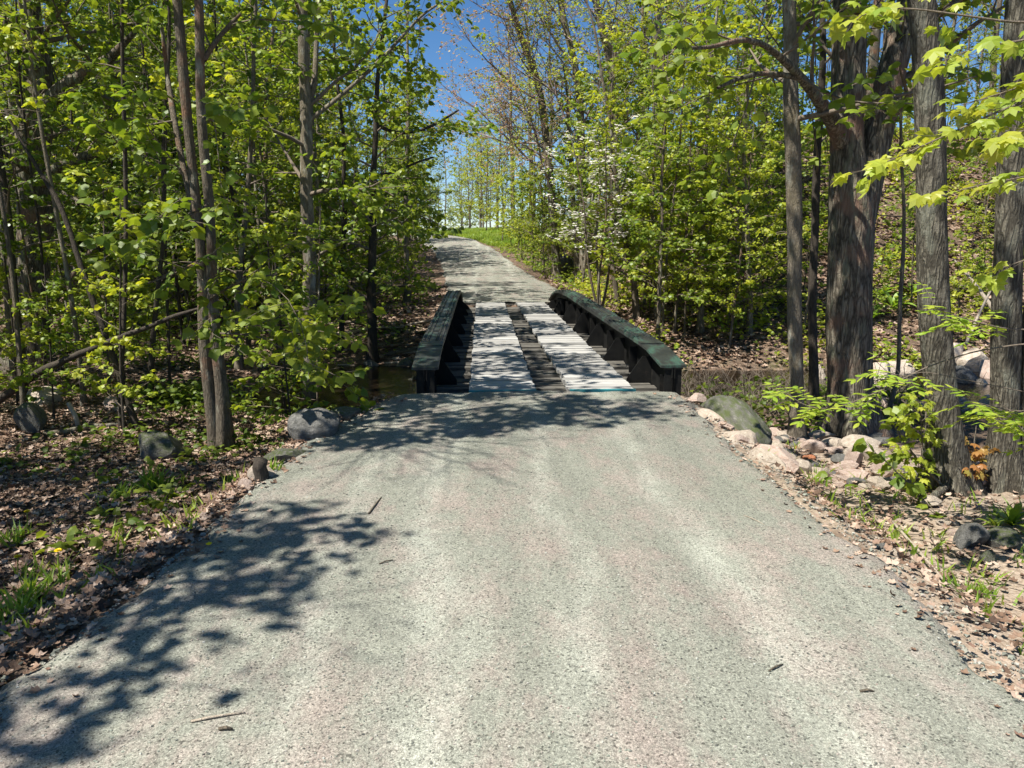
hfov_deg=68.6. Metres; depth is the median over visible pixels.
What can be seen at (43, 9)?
slim tree
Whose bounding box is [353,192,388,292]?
maple sapling
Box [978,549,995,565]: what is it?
stone
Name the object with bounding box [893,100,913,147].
maple sapling
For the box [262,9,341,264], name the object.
maple tree
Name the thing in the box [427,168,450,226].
forest tree
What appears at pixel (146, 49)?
slim tree
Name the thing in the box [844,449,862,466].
stone
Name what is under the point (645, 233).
thicket tree
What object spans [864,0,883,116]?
forest tree
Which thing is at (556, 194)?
maple tree
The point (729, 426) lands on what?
stone
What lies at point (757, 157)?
maple tree
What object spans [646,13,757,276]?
maple tree
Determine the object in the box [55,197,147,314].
maple sapling
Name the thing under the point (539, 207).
maple tree
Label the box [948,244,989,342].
maple sapling
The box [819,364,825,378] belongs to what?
boulder
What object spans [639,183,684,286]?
maple sapling
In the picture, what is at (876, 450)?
stone
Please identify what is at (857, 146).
forked ash tree
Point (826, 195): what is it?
slim tree
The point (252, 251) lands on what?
maple tree
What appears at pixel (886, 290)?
fern
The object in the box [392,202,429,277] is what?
maple sapling
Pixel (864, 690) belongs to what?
twig
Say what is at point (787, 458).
stone block
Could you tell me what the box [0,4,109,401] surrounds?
slim tree
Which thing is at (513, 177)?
forest tree
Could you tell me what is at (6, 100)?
maple tree
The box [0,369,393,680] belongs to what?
leaf litter
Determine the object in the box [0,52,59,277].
maple tree
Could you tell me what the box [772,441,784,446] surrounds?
stone
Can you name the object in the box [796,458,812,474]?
stone
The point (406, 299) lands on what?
slim tree
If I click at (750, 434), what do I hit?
stone slab
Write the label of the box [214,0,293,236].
slim tree
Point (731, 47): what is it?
slim tree
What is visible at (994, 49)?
maple tree
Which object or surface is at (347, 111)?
forest tree
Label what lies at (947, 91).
maple sapling
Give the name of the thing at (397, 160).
maple tree
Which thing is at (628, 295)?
ground cover
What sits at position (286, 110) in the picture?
slim tree
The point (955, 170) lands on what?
maple sapling
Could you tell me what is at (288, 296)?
maple sapling
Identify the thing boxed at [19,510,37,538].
dandelion
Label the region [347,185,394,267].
maple sapling
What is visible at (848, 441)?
stone
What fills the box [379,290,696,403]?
plate girder bridge
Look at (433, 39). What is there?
sky
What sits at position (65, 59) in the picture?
maple tree
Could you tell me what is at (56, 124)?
maple tree
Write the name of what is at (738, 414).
boulder
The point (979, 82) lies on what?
forest tree
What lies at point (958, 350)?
boulder
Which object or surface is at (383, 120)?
maple tree
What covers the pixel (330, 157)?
maple tree
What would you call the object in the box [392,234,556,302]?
road beyond bridge
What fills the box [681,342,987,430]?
undergrowth
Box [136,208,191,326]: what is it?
maple sapling
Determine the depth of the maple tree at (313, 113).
31.16 m
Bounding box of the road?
[0,391,1023,767]
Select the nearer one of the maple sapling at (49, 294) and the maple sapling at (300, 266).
the maple sapling at (49, 294)
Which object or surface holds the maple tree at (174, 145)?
on the ground at (912, 509)
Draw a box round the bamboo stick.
[891,520,951,587]
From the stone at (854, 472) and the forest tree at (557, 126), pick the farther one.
the forest tree at (557, 126)
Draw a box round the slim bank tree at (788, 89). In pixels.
[747,0,995,438]
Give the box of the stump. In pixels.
[252,457,269,485]
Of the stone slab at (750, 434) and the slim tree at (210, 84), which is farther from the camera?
the slim tree at (210, 84)
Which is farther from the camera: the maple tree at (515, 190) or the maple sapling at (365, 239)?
the maple tree at (515, 190)
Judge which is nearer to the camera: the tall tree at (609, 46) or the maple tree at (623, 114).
the tall tree at (609, 46)
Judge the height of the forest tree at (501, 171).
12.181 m
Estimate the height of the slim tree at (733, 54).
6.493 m
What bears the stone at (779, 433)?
on the ground at (912, 509)
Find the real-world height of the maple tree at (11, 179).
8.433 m
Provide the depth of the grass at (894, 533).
4.76 m
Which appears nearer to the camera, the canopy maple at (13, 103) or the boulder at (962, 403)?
the boulder at (962, 403)
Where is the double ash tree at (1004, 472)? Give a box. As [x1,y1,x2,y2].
[979,0,1023,495]
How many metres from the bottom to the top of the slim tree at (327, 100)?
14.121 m
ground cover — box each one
[0,276,440,368]
[0,373,284,567]
[111,370,384,417]
[482,199,686,289]
[553,120,1023,369]
[643,322,921,368]
[681,376,967,427]
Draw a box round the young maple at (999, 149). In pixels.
[828,0,1023,296]
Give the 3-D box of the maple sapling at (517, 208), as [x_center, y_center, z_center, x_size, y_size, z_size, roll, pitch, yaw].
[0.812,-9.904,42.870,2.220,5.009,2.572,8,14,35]
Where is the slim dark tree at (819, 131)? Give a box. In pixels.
[704,0,898,420]
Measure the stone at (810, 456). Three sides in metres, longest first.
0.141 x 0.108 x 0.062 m
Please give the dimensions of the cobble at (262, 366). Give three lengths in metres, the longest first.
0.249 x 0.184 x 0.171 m
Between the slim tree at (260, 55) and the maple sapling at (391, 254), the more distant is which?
the maple sapling at (391, 254)
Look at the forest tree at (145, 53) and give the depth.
21.02 m
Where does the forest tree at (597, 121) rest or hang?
on the ground at (912, 509)
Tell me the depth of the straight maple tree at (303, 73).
11.71 m
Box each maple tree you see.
[0,0,222,374]
[0,11,74,247]
[0,22,94,236]
[0,23,98,298]
[0,48,67,258]
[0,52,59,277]
[1,7,156,327]
[4,0,105,275]
[6,0,78,207]
[6,4,93,248]
[13,0,139,228]
[41,7,86,204]
[47,10,186,224]
[51,0,208,299]
[54,0,189,328]
[54,48,85,231]
[55,0,232,330]
[59,40,159,272]
[74,1,159,177]
[91,4,255,343]
[98,4,247,318]
[98,7,208,217]
[111,2,277,250]
[126,0,339,355]
[133,50,256,283]
[144,0,261,277]
[168,0,315,233]
[171,36,297,262]
[186,0,344,337]
[188,3,276,230]
[189,20,294,220]
[194,47,317,276]
[205,0,486,398]
[217,1,349,275]
[220,0,339,305]
[237,61,330,264]
[247,8,366,235]
[257,42,330,260]
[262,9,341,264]
[269,23,356,276]
[274,30,368,275]
[274,78,340,275]
[287,0,498,362]
[320,0,425,259]
[332,36,416,233]
[333,95,377,221]
[350,71,420,223]
[365,84,415,194]
[366,117,399,224]
[380,66,445,266]
[380,107,424,254]
[384,85,440,240]
[388,98,454,257]
[389,90,431,218]
[424,113,467,226]
[445,146,484,227]
[448,137,492,228]
[454,113,499,227]
[463,135,502,229]
[468,117,515,226]
[477,131,527,239]
[489,117,548,251]
[500,75,563,263]
[506,112,569,273]
[532,71,608,225]
[533,49,629,285]
[536,127,603,258]
[540,101,592,252]
[554,124,601,233]
[586,51,635,204]
[586,58,635,231]
[587,22,650,207]
[591,24,702,308]
[611,40,715,318]
[618,1,691,192]
[621,56,738,333]
[627,0,730,276]
[631,79,703,266]
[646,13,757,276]
[670,1,810,313]
[679,102,807,348]
[684,0,810,277]
[697,72,776,226]
[713,1,829,200]
[728,3,806,134]
[772,0,832,114]
[866,0,888,70]
[939,0,1003,129]
[986,55,1000,112]
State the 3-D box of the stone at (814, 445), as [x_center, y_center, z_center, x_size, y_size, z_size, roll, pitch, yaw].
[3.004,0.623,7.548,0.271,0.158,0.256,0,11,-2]
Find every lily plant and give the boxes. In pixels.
[978,503,1023,527]
[978,513,1007,526]
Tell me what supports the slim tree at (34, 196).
on the ground at (912, 509)
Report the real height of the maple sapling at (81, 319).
3.188 m
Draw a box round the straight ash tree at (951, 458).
[816,0,987,518]
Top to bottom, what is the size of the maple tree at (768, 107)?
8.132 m
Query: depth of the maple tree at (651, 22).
25.41 m
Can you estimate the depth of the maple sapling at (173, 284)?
17.03 m
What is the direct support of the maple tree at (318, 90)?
on the ground at (912, 509)
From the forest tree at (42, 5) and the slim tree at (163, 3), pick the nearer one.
the slim tree at (163, 3)
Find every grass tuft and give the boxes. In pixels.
[0,516,30,549]
[0,563,63,604]
[0,584,42,620]
[2,581,46,605]
[31,557,73,595]
[76,559,121,581]
[98,478,139,499]
[124,458,183,494]
[265,456,285,470]
[806,473,823,483]
[953,576,1023,605]
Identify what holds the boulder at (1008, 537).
on the ground at (912, 509)
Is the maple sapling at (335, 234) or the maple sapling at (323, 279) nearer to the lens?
the maple sapling at (323, 279)
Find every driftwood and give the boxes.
[325,320,398,324]
[343,344,393,350]
[345,327,401,332]
[380,349,416,356]
[385,361,398,363]
[407,319,431,325]
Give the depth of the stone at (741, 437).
6.61 m
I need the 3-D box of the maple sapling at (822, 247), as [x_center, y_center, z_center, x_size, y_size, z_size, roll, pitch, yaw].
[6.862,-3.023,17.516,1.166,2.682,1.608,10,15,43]
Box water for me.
[242,362,989,415]
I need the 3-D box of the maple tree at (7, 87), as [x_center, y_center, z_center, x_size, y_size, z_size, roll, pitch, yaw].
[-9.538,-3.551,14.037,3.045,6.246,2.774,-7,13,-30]
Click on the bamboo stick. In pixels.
(914, 545)
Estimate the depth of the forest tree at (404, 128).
58.91 m
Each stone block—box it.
[748,447,785,472]
[754,444,798,475]
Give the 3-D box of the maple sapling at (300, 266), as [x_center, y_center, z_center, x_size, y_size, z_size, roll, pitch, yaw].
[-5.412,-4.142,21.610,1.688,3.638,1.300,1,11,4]
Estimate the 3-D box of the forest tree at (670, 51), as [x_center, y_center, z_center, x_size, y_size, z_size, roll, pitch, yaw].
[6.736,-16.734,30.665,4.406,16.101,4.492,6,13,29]
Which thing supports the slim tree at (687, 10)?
on the ground at (912, 509)
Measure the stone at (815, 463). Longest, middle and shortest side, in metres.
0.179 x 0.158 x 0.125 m
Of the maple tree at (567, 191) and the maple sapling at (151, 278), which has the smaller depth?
the maple sapling at (151, 278)
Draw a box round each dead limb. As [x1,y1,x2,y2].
[953,259,990,309]
[964,291,990,345]
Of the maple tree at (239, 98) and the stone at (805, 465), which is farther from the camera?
the maple tree at (239, 98)
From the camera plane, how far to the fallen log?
8.55 m
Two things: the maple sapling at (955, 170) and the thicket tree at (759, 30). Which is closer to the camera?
the thicket tree at (759, 30)
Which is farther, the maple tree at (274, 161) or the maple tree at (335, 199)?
the maple tree at (335, 199)
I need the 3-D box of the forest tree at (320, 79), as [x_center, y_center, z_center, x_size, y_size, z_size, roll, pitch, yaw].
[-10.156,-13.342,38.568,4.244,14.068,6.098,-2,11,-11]
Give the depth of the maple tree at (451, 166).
92.63 m
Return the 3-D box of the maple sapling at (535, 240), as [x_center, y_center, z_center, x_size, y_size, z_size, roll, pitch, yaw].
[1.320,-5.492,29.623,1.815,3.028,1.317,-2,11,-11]
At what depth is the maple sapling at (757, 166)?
20.68 m
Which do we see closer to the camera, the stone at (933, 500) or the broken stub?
the stone at (933, 500)
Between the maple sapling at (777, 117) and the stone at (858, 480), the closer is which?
the stone at (858, 480)
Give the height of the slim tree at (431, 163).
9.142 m
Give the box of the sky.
[5,0,1004,233]
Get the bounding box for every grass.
[0,437,1023,654]
[426,200,604,246]
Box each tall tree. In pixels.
[412,0,630,279]
[457,0,651,278]
[532,0,695,239]
[549,0,720,210]
[639,0,725,148]
[761,0,781,135]
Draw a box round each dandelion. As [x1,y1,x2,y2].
[10,554,34,576]
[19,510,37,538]
[51,548,69,572]
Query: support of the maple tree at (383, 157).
on the ground at (912, 509)
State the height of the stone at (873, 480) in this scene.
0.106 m
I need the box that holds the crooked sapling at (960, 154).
[819,0,984,418]
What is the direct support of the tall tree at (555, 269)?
on the ground at (912, 509)
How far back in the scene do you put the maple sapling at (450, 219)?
68.31 m
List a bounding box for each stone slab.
[263,448,306,463]
[696,408,728,430]
[721,430,757,448]
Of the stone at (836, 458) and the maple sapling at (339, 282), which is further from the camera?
the maple sapling at (339, 282)
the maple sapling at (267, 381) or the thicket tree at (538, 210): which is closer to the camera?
the maple sapling at (267, 381)
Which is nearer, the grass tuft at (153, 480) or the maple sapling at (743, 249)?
the grass tuft at (153, 480)
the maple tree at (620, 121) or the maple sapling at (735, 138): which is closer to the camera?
the maple sapling at (735, 138)
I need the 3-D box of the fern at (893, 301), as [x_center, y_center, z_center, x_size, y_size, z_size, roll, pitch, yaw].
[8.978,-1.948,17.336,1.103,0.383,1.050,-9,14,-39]
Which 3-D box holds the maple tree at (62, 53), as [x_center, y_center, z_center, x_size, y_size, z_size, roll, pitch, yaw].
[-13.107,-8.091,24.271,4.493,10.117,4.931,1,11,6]
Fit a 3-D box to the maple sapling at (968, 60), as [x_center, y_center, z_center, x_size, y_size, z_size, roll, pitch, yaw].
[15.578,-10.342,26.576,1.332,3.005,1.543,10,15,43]
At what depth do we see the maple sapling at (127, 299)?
18.80 m
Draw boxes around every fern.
[873,291,916,307]
[873,304,890,317]
[874,284,898,294]
[895,283,916,294]
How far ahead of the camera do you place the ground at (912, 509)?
9.18 m
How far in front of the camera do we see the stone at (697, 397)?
8.23 m
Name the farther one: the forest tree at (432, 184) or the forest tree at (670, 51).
the forest tree at (432, 184)
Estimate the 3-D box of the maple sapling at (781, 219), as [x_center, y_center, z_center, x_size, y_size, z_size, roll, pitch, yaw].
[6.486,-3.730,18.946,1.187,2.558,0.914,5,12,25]
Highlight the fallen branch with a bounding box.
[0,308,196,403]
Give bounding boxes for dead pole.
[4,108,139,428]
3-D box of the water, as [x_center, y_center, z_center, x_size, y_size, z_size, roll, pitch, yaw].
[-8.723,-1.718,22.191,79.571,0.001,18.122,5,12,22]
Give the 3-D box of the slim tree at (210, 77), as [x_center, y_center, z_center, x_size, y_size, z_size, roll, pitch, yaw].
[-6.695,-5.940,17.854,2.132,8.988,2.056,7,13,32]
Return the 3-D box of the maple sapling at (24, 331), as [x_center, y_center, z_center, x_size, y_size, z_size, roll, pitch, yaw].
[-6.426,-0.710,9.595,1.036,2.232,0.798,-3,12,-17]
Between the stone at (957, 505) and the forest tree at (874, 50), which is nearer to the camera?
the stone at (957, 505)
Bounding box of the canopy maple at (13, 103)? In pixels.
[0,0,62,131]
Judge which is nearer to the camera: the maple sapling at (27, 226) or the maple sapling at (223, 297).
the maple sapling at (27, 226)
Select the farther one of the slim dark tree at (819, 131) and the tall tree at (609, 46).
the tall tree at (609, 46)
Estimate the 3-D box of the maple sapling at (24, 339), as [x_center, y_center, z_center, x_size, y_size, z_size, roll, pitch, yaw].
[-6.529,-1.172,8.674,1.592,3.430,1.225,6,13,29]
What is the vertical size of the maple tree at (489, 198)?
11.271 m
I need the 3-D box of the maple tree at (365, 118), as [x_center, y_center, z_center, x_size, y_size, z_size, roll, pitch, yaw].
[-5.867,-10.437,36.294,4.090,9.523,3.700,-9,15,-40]
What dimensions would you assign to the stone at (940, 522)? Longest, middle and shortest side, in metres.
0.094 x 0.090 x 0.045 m
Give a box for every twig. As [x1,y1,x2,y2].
[191,712,244,722]
[218,725,232,730]
[368,497,381,513]
[768,664,782,671]
[859,688,874,691]
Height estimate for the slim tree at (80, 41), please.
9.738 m
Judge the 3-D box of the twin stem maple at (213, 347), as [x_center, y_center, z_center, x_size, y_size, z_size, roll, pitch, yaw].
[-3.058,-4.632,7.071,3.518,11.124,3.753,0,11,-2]
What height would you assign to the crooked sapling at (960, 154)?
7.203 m
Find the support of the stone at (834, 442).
on the ground at (912, 509)
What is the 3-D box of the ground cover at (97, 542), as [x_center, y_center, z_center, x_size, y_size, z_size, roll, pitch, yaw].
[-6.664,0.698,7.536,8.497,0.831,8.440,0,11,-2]
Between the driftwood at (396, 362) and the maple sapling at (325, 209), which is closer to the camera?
the driftwood at (396, 362)
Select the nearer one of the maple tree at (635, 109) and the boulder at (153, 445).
the boulder at (153, 445)
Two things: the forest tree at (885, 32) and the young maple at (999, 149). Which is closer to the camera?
the young maple at (999, 149)
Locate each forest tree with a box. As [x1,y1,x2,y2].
[4,3,67,153]
[48,0,257,294]
[259,0,382,278]
[278,12,349,145]
[320,58,372,200]
[378,84,426,192]
[410,120,437,190]
[420,156,444,216]
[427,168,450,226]
[445,160,474,225]
[455,142,479,227]
[458,122,500,226]
[463,69,525,227]
[463,97,499,227]
[473,116,525,222]
[478,159,501,226]
[479,0,542,228]
[493,0,568,237]
[505,0,589,236]
[531,62,573,174]
[574,73,608,180]
[579,0,676,150]
[582,0,700,207]
[593,0,686,172]
[602,0,653,180]
[614,0,714,151]
[663,0,740,141]
[675,0,774,111]
[735,0,828,48]
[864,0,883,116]
[868,0,890,52]
[937,0,1004,94]
[956,0,1004,119]
[962,0,1003,16]
[970,0,1003,118]
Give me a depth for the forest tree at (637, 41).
35.10 m
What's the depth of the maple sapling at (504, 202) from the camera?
45.82 m
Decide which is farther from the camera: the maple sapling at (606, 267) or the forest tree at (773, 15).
the forest tree at (773, 15)
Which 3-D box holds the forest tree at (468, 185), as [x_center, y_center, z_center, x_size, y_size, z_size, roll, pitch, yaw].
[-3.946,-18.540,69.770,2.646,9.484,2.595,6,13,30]
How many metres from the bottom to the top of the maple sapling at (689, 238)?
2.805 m
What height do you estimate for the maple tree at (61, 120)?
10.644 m
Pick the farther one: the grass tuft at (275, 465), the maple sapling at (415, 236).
the maple sapling at (415, 236)
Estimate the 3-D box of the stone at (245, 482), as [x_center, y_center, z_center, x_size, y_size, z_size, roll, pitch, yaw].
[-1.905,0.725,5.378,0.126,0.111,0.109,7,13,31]
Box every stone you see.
[237,478,254,491]
[247,465,275,480]
[687,393,705,402]
[717,421,734,429]
[734,434,749,442]
[769,427,779,436]
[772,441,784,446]
[775,436,784,442]
[777,431,789,436]
[789,441,799,447]
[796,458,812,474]
[798,439,826,452]
[801,454,815,459]
[807,459,819,466]
[808,430,837,438]
[810,467,832,476]
[822,437,836,445]
[824,446,839,453]
[828,460,858,471]
[828,481,845,487]
[829,438,841,446]
[830,453,844,463]
[830,474,847,481]
[839,468,868,478]
[840,447,852,454]
[841,434,880,449]
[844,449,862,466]
[846,477,862,483]
[858,483,870,488]
[862,448,886,461]
[866,432,882,436]
[866,476,884,486]
[870,458,900,476]
[870,470,880,475]
[871,436,890,446]
[875,483,887,488]
[877,542,885,550]
[883,477,892,487]
[888,548,900,557]
[910,526,918,531]
[920,495,942,506]
[936,519,949,525]
[944,529,956,535]
[949,520,959,525]
[952,503,960,507]
[955,514,965,519]
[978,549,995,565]
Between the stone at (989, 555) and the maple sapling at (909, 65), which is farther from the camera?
the maple sapling at (909, 65)
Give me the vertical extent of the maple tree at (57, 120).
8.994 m
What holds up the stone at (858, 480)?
on the ground at (912, 509)
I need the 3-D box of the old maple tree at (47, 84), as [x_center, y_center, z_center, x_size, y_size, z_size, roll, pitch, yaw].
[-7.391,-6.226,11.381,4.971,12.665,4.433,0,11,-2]
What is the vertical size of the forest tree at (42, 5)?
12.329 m
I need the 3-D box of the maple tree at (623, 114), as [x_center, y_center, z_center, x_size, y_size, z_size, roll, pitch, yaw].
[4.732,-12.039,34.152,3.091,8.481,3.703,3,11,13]
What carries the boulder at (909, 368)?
on the ground at (912, 509)
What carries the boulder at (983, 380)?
on the ground at (912, 509)
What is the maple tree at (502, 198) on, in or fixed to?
on the ground at (912, 509)
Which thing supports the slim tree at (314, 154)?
on the ground at (912, 509)
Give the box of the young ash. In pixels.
[762,282,1023,455]
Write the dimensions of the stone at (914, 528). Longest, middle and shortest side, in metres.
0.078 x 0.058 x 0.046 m
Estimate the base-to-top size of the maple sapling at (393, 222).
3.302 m
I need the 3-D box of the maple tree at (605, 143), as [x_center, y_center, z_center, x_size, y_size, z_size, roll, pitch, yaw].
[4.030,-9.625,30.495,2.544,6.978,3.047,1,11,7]
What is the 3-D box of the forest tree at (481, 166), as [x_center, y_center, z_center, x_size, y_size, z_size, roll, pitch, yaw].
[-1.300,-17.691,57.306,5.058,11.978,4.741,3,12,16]
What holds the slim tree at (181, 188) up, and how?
on the ground at (912, 509)
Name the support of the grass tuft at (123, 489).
on the ground at (912, 509)
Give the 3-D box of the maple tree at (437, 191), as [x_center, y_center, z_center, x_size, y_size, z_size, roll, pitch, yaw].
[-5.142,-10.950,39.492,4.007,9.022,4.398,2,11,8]
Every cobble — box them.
[103,396,117,410]
[258,364,267,368]
[392,356,400,360]
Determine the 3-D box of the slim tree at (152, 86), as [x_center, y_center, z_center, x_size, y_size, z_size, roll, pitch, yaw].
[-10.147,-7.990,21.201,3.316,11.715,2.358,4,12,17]
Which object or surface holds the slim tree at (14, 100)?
on the ground at (912, 509)
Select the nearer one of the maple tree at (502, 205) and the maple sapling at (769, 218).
the maple sapling at (769, 218)
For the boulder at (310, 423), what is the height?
0.377 m
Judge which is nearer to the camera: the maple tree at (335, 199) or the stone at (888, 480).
the stone at (888, 480)
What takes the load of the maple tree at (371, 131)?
on the ground at (912, 509)
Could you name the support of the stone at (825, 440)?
on the ground at (912, 509)
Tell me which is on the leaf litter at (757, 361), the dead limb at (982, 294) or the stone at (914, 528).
the dead limb at (982, 294)
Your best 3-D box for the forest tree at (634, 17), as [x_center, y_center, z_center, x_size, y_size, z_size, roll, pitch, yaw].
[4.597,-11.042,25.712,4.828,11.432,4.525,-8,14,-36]
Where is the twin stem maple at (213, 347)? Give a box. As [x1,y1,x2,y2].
[74,0,386,452]
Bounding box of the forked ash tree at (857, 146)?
[618,0,1004,438]
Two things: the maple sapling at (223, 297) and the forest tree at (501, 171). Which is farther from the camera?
the forest tree at (501, 171)
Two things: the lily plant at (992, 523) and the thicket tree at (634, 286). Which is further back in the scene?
the thicket tree at (634, 286)
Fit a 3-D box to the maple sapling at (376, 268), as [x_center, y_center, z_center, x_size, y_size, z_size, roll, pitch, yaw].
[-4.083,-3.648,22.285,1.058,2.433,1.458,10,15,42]
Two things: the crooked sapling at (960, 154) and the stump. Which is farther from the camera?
the crooked sapling at (960, 154)
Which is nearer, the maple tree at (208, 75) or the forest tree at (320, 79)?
the maple tree at (208, 75)
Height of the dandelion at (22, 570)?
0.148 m
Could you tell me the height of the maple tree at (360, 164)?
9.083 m
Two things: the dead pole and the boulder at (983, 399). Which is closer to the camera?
the dead pole
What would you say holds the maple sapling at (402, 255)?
on the ground at (912, 509)
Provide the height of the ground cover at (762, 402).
0.730 m
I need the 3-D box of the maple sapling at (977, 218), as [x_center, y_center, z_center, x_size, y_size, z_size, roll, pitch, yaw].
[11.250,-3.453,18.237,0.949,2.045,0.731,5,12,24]
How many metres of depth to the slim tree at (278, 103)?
16.64 m
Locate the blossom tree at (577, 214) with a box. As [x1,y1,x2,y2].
[541,114,660,306]
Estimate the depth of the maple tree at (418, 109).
47.44 m
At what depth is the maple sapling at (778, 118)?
21.53 m
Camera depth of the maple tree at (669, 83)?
19.34 m
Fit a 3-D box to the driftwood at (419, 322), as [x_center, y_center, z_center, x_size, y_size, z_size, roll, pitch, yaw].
[-1.942,-1.466,17.862,1.130,0.152,0.054,-3,12,-14]
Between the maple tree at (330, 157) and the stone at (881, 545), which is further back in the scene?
the maple tree at (330, 157)
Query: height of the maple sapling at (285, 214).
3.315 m
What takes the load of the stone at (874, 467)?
on the ground at (912, 509)
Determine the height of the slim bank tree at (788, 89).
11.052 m
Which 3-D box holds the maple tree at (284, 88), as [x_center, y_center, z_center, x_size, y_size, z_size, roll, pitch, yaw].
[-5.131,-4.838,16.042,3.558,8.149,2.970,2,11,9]
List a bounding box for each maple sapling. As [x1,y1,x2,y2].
[0,126,117,383]
[0,240,53,405]
[0,265,99,421]
[0,277,55,379]
[0,318,32,375]
[0,378,25,390]
[24,165,169,395]
[41,146,175,382]
[50,216,77,319]
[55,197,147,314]
[63,198,171,432]
[95,257,153,318]
[131,211,187,336]
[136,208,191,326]
[158,229,218,339]
[172,237,196,316]
[194,236,257,348]
[216,154,280,309]
[219,187,331,413]
[229,262,341,425]
[241,204,372,402]
[254,246,294,314]
[271,159,338,291]
[273,166,332,287]
[297,178,351,297]
[314,142,398,294]
[320,166,386,296]
[321,210,356,300]
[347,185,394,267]
[347,220,382,278]
[349,207,391,295]
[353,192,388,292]
[356,229,398,289]
[377,162,437,294]
[377,189,427,284]
[379,232,397,274]
[383,200,401,258]
[390,185,429,275]
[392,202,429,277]
[446,209,456,226]
[456,202,472,227]
[493,178,520,247]
[503,168,550,251]
[507,185,532,259]
[509,174,550,271]
[525,209,566,277]
[593,251,630,300]
[598,180,649,291]
[620,156,691,309]
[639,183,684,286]
[651,183,726,334]
[676,217,734,304]
[684,191,725,285]
[710,255,758,344]
[719,100,752,187]
[722,203,778,329]
[723,169,748,239]
[723,185,786,320]
[735,80,783,207]
[735,122,820,259]
[748,130,785,228]
[749,185,786,282]
[755,86,812,201]
[763,122,822,221]
[771,96,783,145]
[777,41,815,124]
[780,201,827,297]
[806,139,829,211]
[873,244,897,311]
[876,391,946,492]
[879,141,915,229]
[884,164,954,308]
[891,88,913,153]
[891,173,915,260]
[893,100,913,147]
[902,57,913,136]
[943,48,976,125]
[945,66,968,126]
[946,136,960,178]
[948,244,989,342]
[953,130,997,247]
[953,200,993,277]
[957,73,1000,222]
[959,231,993,313]
[962,425,999,480]
[974,50,1001,137]
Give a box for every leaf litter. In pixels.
[0,285,447,380]
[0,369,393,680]
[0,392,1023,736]
[541,129,1023,368]
[687,398,1023,669]
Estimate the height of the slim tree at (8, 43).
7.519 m
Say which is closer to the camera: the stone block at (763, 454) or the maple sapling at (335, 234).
the stone block at (763, 454)
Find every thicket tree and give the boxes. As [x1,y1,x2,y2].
[514,162,571,262]
[536,66,608,278]
[555,22,671,306]
[562,0,694,319]
[598,54,740,339]
[635,6,772,332]
[685,0,819,333]
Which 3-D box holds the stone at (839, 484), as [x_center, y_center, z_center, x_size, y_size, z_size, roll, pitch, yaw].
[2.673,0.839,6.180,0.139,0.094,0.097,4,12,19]
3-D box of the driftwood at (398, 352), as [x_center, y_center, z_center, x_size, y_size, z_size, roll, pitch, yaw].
[-2.184,-0.670,16.173,1.298,0.149,0.055,-2,11,-8]
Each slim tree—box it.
[0,0,38,381]
[0,0,70,316]
[0,0,82,385]
[0,0,131,405]
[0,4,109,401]
[0,22,45,404]
[1,10,82,315]
[1,12,100,307]
[41,0,158,297]
[51,0,158,293]
[53,0,196,428]
[61,0,246,402]
[71,0,161,324]
[73,0,147,311]
[75,2,150,324]
[82,0,220,294]
[91,0,165,290]
[95,0,220,327]
[112,1,209,402]
[132,8,194,302]
[149,25,183,188]
[149,40,184,309]
[184,0,271,310]
[187,0,273,293]
[188,4,261,309]
[193,0,313,370]
[199,0,299,347]
[199,1,318,333]
[213,32,256,287]
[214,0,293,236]
[219,0,352,293]
[226,1,286,198]
[238,0,360,306]
[260,15,370,139]
[278,0,406,352]
[353,0,435,298]
[376,0,455,303]
[640,0,727,333]
[642,38,687,177]
[660,0,729,246]
[694,35,748,273]
[701,2,750,152]
[723,1,773,196]
[728,0,782,258]
[740,2,778,177]
[766,37,830,336]
[802,59,830,274]
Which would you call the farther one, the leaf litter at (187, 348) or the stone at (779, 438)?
the leaf litter at (187, 348)
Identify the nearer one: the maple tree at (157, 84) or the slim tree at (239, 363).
the slim tree at (239, 363)
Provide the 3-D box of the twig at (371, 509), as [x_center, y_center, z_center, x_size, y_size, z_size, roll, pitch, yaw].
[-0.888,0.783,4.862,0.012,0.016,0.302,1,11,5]
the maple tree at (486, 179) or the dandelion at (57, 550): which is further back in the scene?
the maple tree at (486, 179)
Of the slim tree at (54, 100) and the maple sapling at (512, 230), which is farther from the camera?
the maple sapling at (512, 230)
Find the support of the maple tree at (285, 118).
on the ground at (912, 509)
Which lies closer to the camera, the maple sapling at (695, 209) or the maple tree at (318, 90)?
the maple sapling at (695, 209)
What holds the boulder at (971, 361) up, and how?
on the ground at (912, 509)
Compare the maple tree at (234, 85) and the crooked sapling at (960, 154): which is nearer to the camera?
the crooked sapling at (960, 154)
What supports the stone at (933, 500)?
on the ground at (912, 509)
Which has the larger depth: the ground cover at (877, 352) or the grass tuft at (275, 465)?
the ground cover at (877, 352)
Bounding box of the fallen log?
[43,419,152,436]
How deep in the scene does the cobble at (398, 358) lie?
15.96 m
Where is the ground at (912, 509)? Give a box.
[0,133,1023,698]
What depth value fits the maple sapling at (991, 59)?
24.33 m
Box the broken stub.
[66,402,80,426]
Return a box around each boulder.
[13,402,47,433]
[26,386,62,406]
[138,431,187,461]
[287,408,339,443]
[331,406,360,421]
[363,360,377,365]
[397,357,413,365]
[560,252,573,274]
[700,395,771,444]
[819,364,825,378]
[873,362,890,386]
[877,396,894,414]
[887,359,916,375]
[953,343,962,364]
[953,523,990,548]
[956,347,988,371]
[956,365,977,383]
[959,396,971,412]
[974,394,989,411]
[976,378,987,384]
[979,359,989,378]
[985,526,1021,550]

